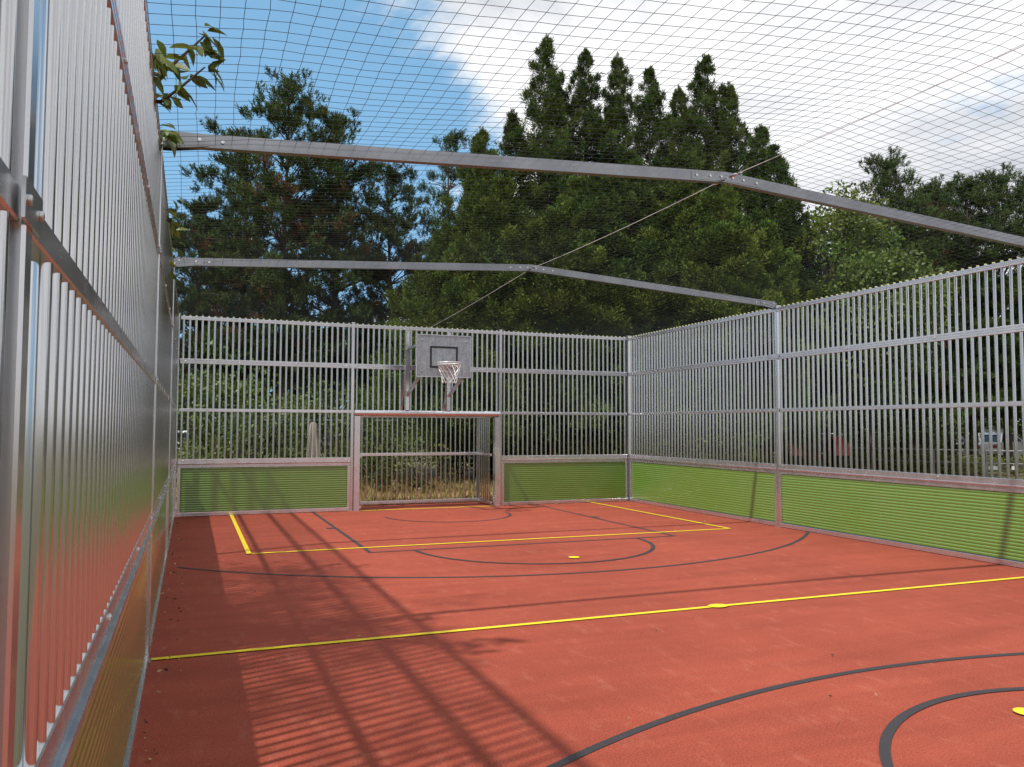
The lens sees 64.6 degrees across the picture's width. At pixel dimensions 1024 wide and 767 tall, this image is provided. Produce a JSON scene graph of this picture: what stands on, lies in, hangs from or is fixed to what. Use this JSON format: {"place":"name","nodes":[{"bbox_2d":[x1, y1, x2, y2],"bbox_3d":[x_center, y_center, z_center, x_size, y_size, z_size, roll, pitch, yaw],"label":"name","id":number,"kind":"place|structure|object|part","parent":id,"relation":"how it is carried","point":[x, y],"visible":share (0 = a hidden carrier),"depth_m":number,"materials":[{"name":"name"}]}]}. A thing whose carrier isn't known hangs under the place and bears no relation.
{"place":"outdoors","nodes":[
{"label":"outdoors","id":0,"kind":"place"},
{"bbox_2d":[175,474,492,511],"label":"dry grass","id":1,"kind":"structure","parent":0,"point":[419,493],"depth_m":20.40,"materials":[{"name":"beige plant"}]},
{"bbox_2d":[130,498,1023,766],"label":"court floor","id":2,"kind":"structure","parent":0,"point":[569,656],"depth_m":6.52,"materials":[{"name":"red rubber"}]},
{"bbox_2d":[0,0,20,469],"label":"fence bay","id":3,"kind":"object","parent":2,"relation":"on","point":[10,190],"visible":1,"depth_m":1.21,"materials":[{"name":"metal"}]},
{"bbox_2d":[0,0,44,766],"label":"fence post","id":4,"kind":"object","parent":2,"relation":"on","point":[29,221],"visible":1,"depth_m":1.26,"materials":[{"name":"metal"}]},
{"bbox_2d":[13,0,160,766],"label":"fence bay","id":5,"kind":"object","parent":2,"relation":"on","point":[83,622],"visible":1,"depth_m":2.25,"materials":[{"name":"metal"}]},
{"bbox_2d":[148,141,162,664],"bbox_3d":[-2.732,0.100,6.106,0.119,3.942,0.150,1,-3,-22],"label":"fence post","id":6,"kind":"object","parent":2,"relation":"on","point":[156,342],"visible":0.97,"depth_m":6.11,"materials":[{"name":"metal"}]},
{"bbox_2d":[149,163,173,657],"bbox_3d":[-3.635,0.229,8.444,0.068,3.918,4.954,1,-3,-22],"label":"fence bay","id":7,"kind":"object","parent":2,"relation":"on","point":[161,488],"visible":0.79,"depth_m":7.87,"materials":[{"name":"metal"}]},
{"bbox_2d":[163,131,1023,247],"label":"roof beam","id":8,"kind":"structure","parent":7,"relation":"attached to","point":[347,152],"depth_m":7.47,"materials":[{"name":"metal"}]},
{"bbox_2d":[146,0,1023,336],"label":"safety net","id":9,"kind":"object","parent":8,"relation":"attached to","point":[304,236],"visible":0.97,"depth_m":7.85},
{"bbox_2d":[428,45,1023,328],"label":"ridge cable","id":10,"kind":"object","parent":8,"relation":"attached to","point":[732,175],"visible":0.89,"depth_m":7.21,"materials":[{"name":"metal"}]},
{"bbox_2d":[167,262,174,559],"bbox_3d":[-4.580,0.346,10.767,0.119,3.942,0.150,1,-3,-22],"label":"fence post","id":11,"kind":"object","parent":2,"relation":"on","point":[171,401],"visible":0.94,"depth_m":10.76,"materials":[{"name":"metal"}]},
{"bbox_2d":[167,279,178,556],"bbox_3d":[-5.526,0.480,13.215,0.068,3.918,5.189,1,-3,-22],"label":"fence bay","id":12,"kind":"object","parent":2,"relation":"on","point":[171,516],"visible":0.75,"depth_m":13.10,"materials":[{"name":"metal"}]},
{"bbox_2d":[174,257,776,308],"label":"roof beam","id":13,"kind":"structure","parent":12,"relation":"attached to","point":[319,264],"depth_m":12.38,"materials":[{"name":"metal"}]},
{"bbox_2d":[174,313,180,513],"bbox_3d":[-6.535,0.604,15.708,0.112,3.945,0.112,1,-3,-22],"label":"corner post","id":14,"kind":"object","parent":2,"relation":"on","point":[177,406],"visible":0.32,"depth_m":15.69,"materials":[{"name":"metal"}]},
{"bbox_2d":[176,315,351,516],"bbox_3d":[-4.919,0.649,16.326,3.325,3.918,0.068,1,-3,-22],"label":"fence bay","id":15,"kind":"object","parent":2,"relation":"on","point":[211,486],"visible":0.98,"depth_m":16.27,"materials":[{"name":"metal"}]},
{"bbox_2d":[349,322,356,510],"bbox_3d":[-3.351,0.682,16.970,0.150,3.942,0.119,1,-3,-22],"label":"fence post","id":16,"kind":"object","parent":2,"relation":"on","point":[353,365],"visible":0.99,"depth_m":16.94,"materials":[{"name":"metal"}]},
{"bbox_2d":[353,410,499,510],"bbox_3d":[-1.968,1.660,17.920,3.238,2.100,1.101,1,-3,-22],"label":"goal","id":17,"kind":"object","parent":2,"relation":"on","point":[359,415],"visible":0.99,"depth_m":18.20,"materials":[{"name":"metal"}]},
{"bbox_2d":[355,323,499,410],"bbox_3d":[-1.801,-0.301,17.619,3.249,1.864,0.046,1,-3,-22],"label":"fence bay","id":18,"kind":"object","parent":17,"relation":"on","point":[399,367],"visible":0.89,"depth_m":17.48,"materials":[{"name":"metal"}]},
{"bbox_2d":[401,330,470,410],"bbox_3d":[-1.569,-0.262,16.914,1.152,1.808,2.273,1,-3,-22],"label":"basketball hoop","id":19,"kind":"object","parent":18,"relation":"attached to","point":[447,356],"visible":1,"depth_m":16.51,"materials":[{"name":"metal"}]},
{"bbox_2d":[498,330,503,505],"bbox_3d":[-0.268,0.757,18.188,0.150,3.942,0.119,1,-3,-22],"label":"fence post","id":20,"kind":"object","parent":2,"relation":"on","point":[500,370],"visible":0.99,"depth_m":18.18,"materials":[{"name":"metal"}]},
{"bbox_2d":[142,501,898,759],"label":"leaf litter","id":21,"kind":"object","parent":2,"relation":"on","point":[165,669],"visible":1,"depth_m":7.28,"materials":[{"name":"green plant"}]},
{"bbox_2d":[502,331,627,504],"bbox_3d":[1.256,0.798,18.766,3.196,3.918,0.068,1,-3,-22],"label":"fence bay","id":22,"kind":"object","parent":2,"relation":"on","point":[539,479],"visible":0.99,"depth_m":18.72,"materials":[{"name":"metal"}]},
{"bbox_2d":[625,336,630,500],"bbox_3d":[2.796,0.828,19.390,0.112,3.945,0.112,1,-3,-22],"label":"corner post","id":23,"kind":"object","parent":2,"relation":"on","point":[628,404],"visible":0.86,"depth_m":19.36,"materials":[{"name":"metal"}]},
{"bbox_2d":[629,309,776,525],"bbox_3d":[3.772,0.704,16.889,0.068,3.918,5.189,1,-3,-22],"label":"fence bay","id":24,"kind":"object","parent":2,"relation":"on","point":[739,490],"visible":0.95,"depth_m":16.44,"materials":[{"name":"metal"}]},
{"bbox_2d":[773,305,780,526],"bbox_3d":[4.760,0.570,14.458,0.119,3.942,0.150,1,-3,-22],"label":"fence post","id":25,"kind":"object","parent":2,"relation":"on","point":[777,389],"visible":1,"depth_m":14.44,"materials":[{"name":"metal"}]},
{"bbox_2d":[777,257,1023,567],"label":"fence bay","id":26,"kind":"object","parent":2,"relation":"on","point":[951,516],"visible":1,"depth_m":11.80,"materials":[{"name":"metal"}]},
{"bbox_2d":[147,0,1023,427],"label":"sky","id":27,"kind":"structure","parent":0,"point":[225,103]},
{"bbox_2d":[189,428,1023,504],"bbox_3d":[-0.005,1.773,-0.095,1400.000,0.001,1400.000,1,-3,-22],"label":"ground","id":28,"kind":"structure","parent":0,"point":[995,475],"depth_m":32.63,"materials":[{"name":"soil"}]},
{"bbox_2d":[153,23,226,282],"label":"cherry tree","id":29,"kind":"object","parent":28,"relation":"on","point":[162,63],"visible":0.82,"depth_m":5.26,"materials":[{"name":"green plant"}]},
{"bbox_2d":[176,429,234,486],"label":"shrub","id":30,"kind":"object","parent":28,"relation":"on","point":[196,450],"visible":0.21,"depth_m":20.33,"materials":[{"name":"green plant"}]},
{"bbox_2d":[176,333,245,471],"bbox_3d":[-9.132,0.874,23.523,2.944,4.638,2.817,-2,-4,37],"label":"shrub","id":31,"kind":"object","parent":28,"relation":"on","point":[191,401],"visible":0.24,"depth_m":23.45,"materials":[{"name":"green plant"}]},
{"bbox_2d":[168,184,272,437],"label":"pine tree","id":32,"kind":"object","parent":28,"relation":"on","point":[216,202],"visible":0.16,"depth_m":28.97,"materials":[{"name":"green plant"}]},
{"bbox_2d":[178,348,286,467],"bbox_3d":[-7.882,1.037,23.119,2.958,4.247,3.091,-1,-3,18],"label":"shrub","id":33,"kind":"object","parent":28,"relation":"on","point":[216,399],"visible":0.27,"depth_m":22.52,"materials":[{"name":"green plant"}]},
{"bbox_2d":[175,133,319,422],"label":"pine tree","id":34,"kind":"object","parent":28,"relation":"on","point":[250,177],"visible":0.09,"depth_m":30.99,"materials":[{"name":"green plant"}]},
{"bbox_2d":[210,399,306,467],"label":"shrub","id":35,"kind":"object","parent":28,"relation":"on","point":[252,436],"visible":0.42,"depth_m":20.56,"materials":[{"name":"green plant"}]},
{"bbox_2d":[221,367,323,466],"bbox_3d":[-6.456,1.309,21.944,2.796,3.533,2.676,0,-3,-1],"label":"shrub","id":36,"kind":"object","parent":28,"relation":"on","point":[282,424],"visible":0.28,"depth_m":21.62,"materials":[{"name":"green plant"}]},
{"bbox_2d":[171,67,390,446],"bbox_3d":[-8.276,-3.821,27.979,7.361,14.486,7.471,3,-4,-44],"label":"pine tree","id":37,"kind":"object","parent":28,"relation":"on","point":[229,244],"visible":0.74,"depth_m":27.34,"materials":[{"name":"green plant"}]},
{"bbox_2d":[306,422,318,457],"bbox_3d":[-4.959,1.917,20.161,0.540,1.911,0.540,1,-3,-22],"label":"closed parasol","id":38,"kind":"object","parent":28,"relation":"on","point":[311,442],"visible":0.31,"depth_m":20.11,"materials":[{"name":"fabric"}]},
{"bbox_2d":[180,418,444,484],"bbox_3d":[-6.905,2.030,23.666,10.094,2.050,0.069,0,-3,6],"label":"fence","id":39,"kind":"object","parent":28,"relation":"on","point":[360,438],"visible":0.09,"depth_m":23.39,"materials":[{"name":"grey metal"}]},
{"bbox_2d":[242,103,413,455],"bbox_3d":[-6.562,-3.523,29.575,6.840,14.060,5.669,-1,-3,15],"label":"pine tree","id":40,"kind":"object","parent":28,"relation":"on","point":[362,171],"visible":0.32,"depth_m":29.02,"materials":[{"name":"green plant"}]},
{"bbox_2d":[283,374,399,464],"bbox_3d":[-5.147,1.492,24.135,3.529,3.490,3.124,0,-3,12],"label":"shrub","id":41,"kind":"object","parent":28,"relation":"on","point":[334,417],"visible":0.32,"depth_m":23.74,"materials":[{"name":"green plant"}]},
{"bbox_2d":[317,353,405,474],"bbox_3d":[-4.974,1.208,27.918,3.380,4.451,3.532,0,-3,5],"label":"shrub","id":42,"kind":"object","parent":28,"relation":"on","point":[370,386],"visible":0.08,"depth_m":27.62,"materials":[{"name":"green plant"}]},
{"bbox_2d":[320,418,429,490],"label":"shrub","id":43,"kind":"object","parent":28,"relation":"on","point":[374,444],"visible":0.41,"depth_m":21.11,"materials":[{"name":"green plant"}]},
{"bbox_2d":[332,161,433,476],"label":"pine tree","id":44,"kind":"object","parent":28,"relation":"on","point":[390,188],"visible":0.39,"depth_m":28.66,"materials":[{"name":"green plant"}]},
{"bbox_2d":[375,436,465,492],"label":"shrub","id":45,"kind":"object","parent":28,"relation":"on","point":[414,479],"visible":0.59,"depth_m":20.79,"materials":[{"name":"green plant"}]},
{"bbox_2d":[401,127,471,471],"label":"pine tree","id":46,"kind":"object","parent":28,"relation":"on","point":[448,139],"visible":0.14,"depth_m":32.55,"materials":[{"name":"green plant"}]},
{"bbox_2d":[344,218,542,479],"bbox_3d":[-2.017,-0.963,25.284,6.088,8.448,6.664,0,-3,1],"label":"conifer","id":47,"kind":"object","parent":28,"relation":"on","point":[418,274],"visible":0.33,"depth_m":24.09,"materials":[{"name":"green plant"}]},
{"bbox_2d":[413,436,492,476],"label":"shrub","id":48,"kind":"object","parent":28,"relation":"on","point":[457,462],"visible":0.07,"depth_m":28.84,"materials":[{"name":"green plant"}]},
{"bbox_2d":[415,126,521,475],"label":"conifer","id":49,"kind":"object","parent":28,"relation":"on","point":[471,190],"visible":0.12,"depth_m":28.67,"materials":[{"name":"green plant"}]},
{"bbox_2d":[449,391,526,478],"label":"shrub","id":50,"kind":"object","parent":28,"relation":"on","point":[491,465],"visible":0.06,"depth_m":26.51,"materials":[{"name":"green plant"}]},
{"bbox_2d":[366,172,650,478],"bbox_3d":[-0.141,-1.739,25.713,8.624,10.105,7.879,1,-3,-15],"label":"conifer","id":51,"kind":"object","parent":28,"relation":"on","point":[499,184],"visible":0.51,"depth_m":24.20,"materials":[{"name":"green plant"}]},
{"bbox_2d":[470,108,561,446],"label":"conifer","id":52,"kind":"object","parent":28,"relation":"on","point":[510,121],"visible":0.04,"depth_m":29.77,"materials":[{"name":"green plant"}]},
{"bbox_2d":[449,454,606,481],"bbox_3d":[0.587,2.682,25.186,5.219,0.952,0.056,1,-3,-17],"label":"railing","id":53,"kind":"object","parent":28,"relation":"on","point":[471,469],"visible":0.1,"depth_m":24.57,"materials":[{"name":"grey metal"}]},
{"bbox_2d":[490,383,580,464],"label":"shrub","id":54,"kind":"object","parent":28,"relation":"on","point":[534,447],"visible":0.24,"depth_m":24.51,"materials":[{"name":"green plant"}]},
{"bbox_2d":[503,34,611,258],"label":"conifer","id":55,"kind":"object","parent":28,"relation":"on","point":[546,101],"visible":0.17,"depth_m":31.17,"materials":[{"name":"green plant"}]},
{"bbox_2d":[524,46,620,212],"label":"conifer","id":56,"kind":"object","parent":28,"relation":"on","point":[595,88],"visible":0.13,"depth_m":32.26,"materials":[{"name":"green plant"}]},
{"bbox_2d":[488,175,691,451],"bbox_3d":[2.091,-1.838,26.744,7.840,10.436,7.163,-1,-3,16],"label":"conifer","id":57,"kind":"object","parent":28,"relation":"on","point":[574,203],"visible":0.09,"depth_m":24.84,"materials":[{"name":"green plant"}]},
{"bbox_2d":[544,365,648,454],"bbox_3d":[2.409,1.310,25.067,3.099,3.947,3.238,2,-3,-24],"label":"shrub","id":58,"kind":"object","parent":28,"relation":"on","point":[592,440],"visible":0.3,"depth_m":24.37,"materials":[{"name":"green plant"}]},
{"bbox_2d":[177,325,1021,452],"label":"wood","id":59,"kind":"object","parent":28,"relation":"on","point":[1019,434],"visible":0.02,"depth_m":63.23,"materials":[{"name":"green plant"}]},
{"bbox_2d":[588,51,654,448],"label":"conifer","id":60,"kind":"object","parent":28,"relation":"on","point":[620,84],"visible":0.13,"depth_m":32.35,"materials":[{"name":"green plant"}]},
{"bbox_2d":[519,149,752,455],"bbox_3d":[3.667,-2.304,27.209,7.999,11.344,7.537,3,-4,-38],"label":"conifer","id":61,"kind":"object","parent":28,"relation":"on","point":[611,203],"visible":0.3,"depth_m":25.92,"materials":[{"name":"green plant"}]},
{"bbox_2d":[609,65,717,449],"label":"conifer","id":62,"kind":"object","parent":28,"relation":"on","point":[649,99],"visible":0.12,"depth_m":31.33,"materials":[{"name":"green plant"}]},
{"bbox_2d":[614,385,718,465],"bbox_3d":[4.810,1.590,25.006,3.238,3.348,3.099,-2,-3,28],"label":"shrub","id":63,"kind":"object","parent":28,"relation":"on","point":[673,439],"visible":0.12,"depth_m":24.41,"materials":[{"name":"green plant"}]},
{"bbox_2d":[639,85,733,432],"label":"conifer","id":64,"kind":"object","parent":28,"relation":"on","point":[675,101],"visible":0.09,"depth_m":30.32,"materials":[{"name":"green plant"}]},
{"bbox_2d":[574,181,811,456],"bbox_3d":[5.793,-1.924,26.541,7.521,10.611,8.232,3,-4,-43],"label":"leafy tree","id":65,"kind":"object","parent":28,"relation":"on","point":[674,187],"visible":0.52,"depth_m":24.40,"materials":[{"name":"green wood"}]},
{"bbox_2d":[679,53,752,450],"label":"conifer","id":66,"kind":"object","parent":28,"relation":"on","point":[705,93],"visible":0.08,"depth_m":31.21,"materials":[{"name":"green plant"}]},
{"bbox_2d":[676,399,768,468],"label":"shrub","id":67,"kind":"object","parent":28,"relation":"on","point":[725,439],"visible":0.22,"depth_m":23.92,"materials":[{"name":"green plant"}]},
{"bbox_2d":[645,185,841,457],"bbox_3d":[7.241,-1.672,26.735,6.664,10.122,6.088,2,-3,-27],"label":"leafy tree","id":68,"kind":"object","parent":28,"relation":"on","point":[730,202],"visible":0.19,"depth_m":25.96,"materials":[{"name":"green plant"}]},
{"bbox_2d":[708,374,801,462],"bbox_3d":[8.185,0.723,28.448,3.827,5.640,3.662,1,-3,-18],"label":"shrub","id":69,"kind":"object","parent":28,"relation":"on","point":[765,445],"depth_m":27.76,"materials":[{"name":"green plant"}]},
{"bbox_2d":[693,81,820,454],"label":"conifer","id":70,"kind":"object","parent":28,"relation":"on","point":[731,96],"visible":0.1,"depth_m":30.77,"materials":[{"name":"green plant"}]},
{"bbox_2d":[710,124,853,462],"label":"conifer","id":71,"kind":"object","parent":28,"relation":"on","point":[764,173],"visible":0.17,"depth_m":28.11,"materials":[{"name":"green plant"}]},
{"bbox_2d":[782,221,842,285],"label":"leafy tree","id":72,"kind":"object","parent":28,"relation":"on","point":[821,258],"depth_m":30.11,"materials":[{"name":"green plant"}]},
{"bbox_2d":[783,434,849,478],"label":"shrub","id":73,"kind":"object","parent":28,"relation":"on","point":[832,453],"visible":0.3,"depth_m":27.42,"materials":[{"name":"green plant"}]},
{"bbox_2d":[820,210,878,460],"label":"pine tree","id":74,"kind":"object","parent":28,"relation":"on","point":[822,272],"visible":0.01,"depth_m":37.83,"materials":[{"name":"green plant"}]},
{"bbox_2d":[781,179,932,466],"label":"leafy tree","id":75,"kind":"object","parent":28,"relation":"on","point":[848,230],"visible":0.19,"depth_m":28.32,"materials":[{"name":"green plant"}]},
{"bbox_2d":[820,392,914,469],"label":"shrub","id":76,"kind":"object","parent":28,"relation":"on","point":[876,439],"visible":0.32,"depth_m":31.64,"materials":[{"name":"green plant"}]},
{"bbox_2d":[848,445,909,469],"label":"shrub","id":77,"kind":"object","parent":28,"relation":"on","point":[890,463],"visible":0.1,"depth_m":33.17,"materials":[{"name":"green plant"}]},
{"bbox_2d":[806,215,960,442],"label":"pine tree","id":78,"kind":"object","parent":28,"relation":"on","point":[906,376],"visible":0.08,"depth_m":34.34,"materials":[{"name":"green plant"}]},
{"bbox_2d":[810,245,960,469],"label":"leafy tree","id":79,"kind":"object","parent":28,"relation":"on","point":[870,268],"visible":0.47,"depth_m":26.59,"materials":[{"name":"green plant"}]},
{"bbox_2d":[858,414,933,459],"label":"shrub","id":80,"kind":"object","parent":28,"relation":"on","point":[894,441],"visible":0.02,"depth_m":36.52,"materials":[{"name":"green plant"}]},
{"bbox_2d":[772,446,1022,476],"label":"pipe railing","id":81,"kind":"object","parent":28,"relation":"on","point":[986,466],"visible":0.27,"depth_m":28.86,"materials":[{"name":"grey metal"}]},
{"bbox_2d":[852,399,968,467],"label":"shrub","id":82,"kind":"object","parent":28,"relation":"on","point":[934,425],"visible":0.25,"depth_m":32.30,"materials":[{"name":"green plant"}]},
{"bbox_2d":[847,146,983,466],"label":"pine tree","id":83,"kind":"object","parent":28,"relation":"on","point":[894,181],"visible":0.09,"depth_m":37.22,"materials":[{"name":"green plant"}]},
{"bbox_2d":[876,450,955,472],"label":"shrub","id":84,"kind":"object","parent":28,"relation":"on","point":[908,465],"visible":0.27,"depth_m":32.13,"materials":[{"name":"green plant"}]},
{"bbox_2d":[836,186,1003,469],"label":"pine tree","id":85,"kind":"object","parent":28,"relation":"on","point":[915,237],"visible":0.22,"depth_m":33.62,"materials":[{"name":"green plant"}]},
{"bbox_2d":[900,390,979,468],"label":"shrub","id":86,"kind":"object","parent":28,"relation":"on","point":[956,445],"visible":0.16,"depth_m":35.47,"materials":[{"name":"green plant"}]},
{"bbox_2d":[901,450,988,474],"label":"shrub","id":87,"kind":"object","parent":28,"relation":"on","point":[956,466],"visible":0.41,"depth_m":31.11,"materials":[{"name":"green plant"}]},
{"bbox_2d":[898,172,1001,465],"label":"pine tree","id":88,"kind":"object","parent":28,"relation":"on","point":[933,186],"visible":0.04,"depth_m":38.02,"materials":[{"name":"green plant"}]},
{"bbox_2d":[905,171,1023,468],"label":"pine tree","id":89,"kind":"object","parent":28,"relation":"on","point":[984,257],"visible":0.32,"depth_m":35.64,"materials":[{"name":"green plant"}]},
{"bbox_2d":[924,182,1007,464],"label":"pine tree","id":90,"kind":"object","parent":28,"relation":"on","point":[943,206],"visible":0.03,"depth_m":39.86,"materials":[{"name":"green plant"}]},
{"bbox_2d":[956,433,980,458],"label":"parked car","id":91,"kind":"object","parent":28,"relation":"on","point":[979,439],"visible":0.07,"depth_m":43.20,"materials":[{"name":"white paint"}]},
{"bbox_2d":[936,452,1021,474],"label":"shrub","id":92,"kind":"object","parent":28,"relation":"on","point":[978,471],"visible":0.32,"depth_m":30.77,"materials":[{"name":"green plant"}]},
{"bbox_2d":[954,161,1023,467],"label":"pine tree","id":93,"kind":"object","parent":28,"relation":"on","point":[1003,207],"visible":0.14,"depth_m":36.37,"materials":[{"name":"green plant"}]},
{"bbox_2d":[969,455,1022,475],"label":"shrub","id":94,"kind":"object","parent":28,"relation":"on","point":[1012,472],"visible":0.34,"depth_m":30.32,"materials":[{"name":"green plant"}]},
{"bbox_2d":[973,174,1023,432],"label":"pine tree","id":95,"kind":"object","parent":28,"relation":"on","point":[990,293],"visible":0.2,"depth_m":36.01,"materials":[{"name":"green plant"}]},
{"bbox_2d":[984,426,1012,432],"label":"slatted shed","id":96,"kind":"structure","parent":28,"relation":"on","point":[993,430],"depth_m":55.41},
{"bbox_2d":[980,433,1022,457],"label":"parked car","id":97,"kind":"object","parent":28,"relation":"on","point":[994,440],"visible":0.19,"depth_m":44.93,"materials":[{"name":"silver metal"}]},
{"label":"windows","id":98,"kind":"part","parent":97,"relation":"part of","materials":[{"name":"blue glass"}]}
]}

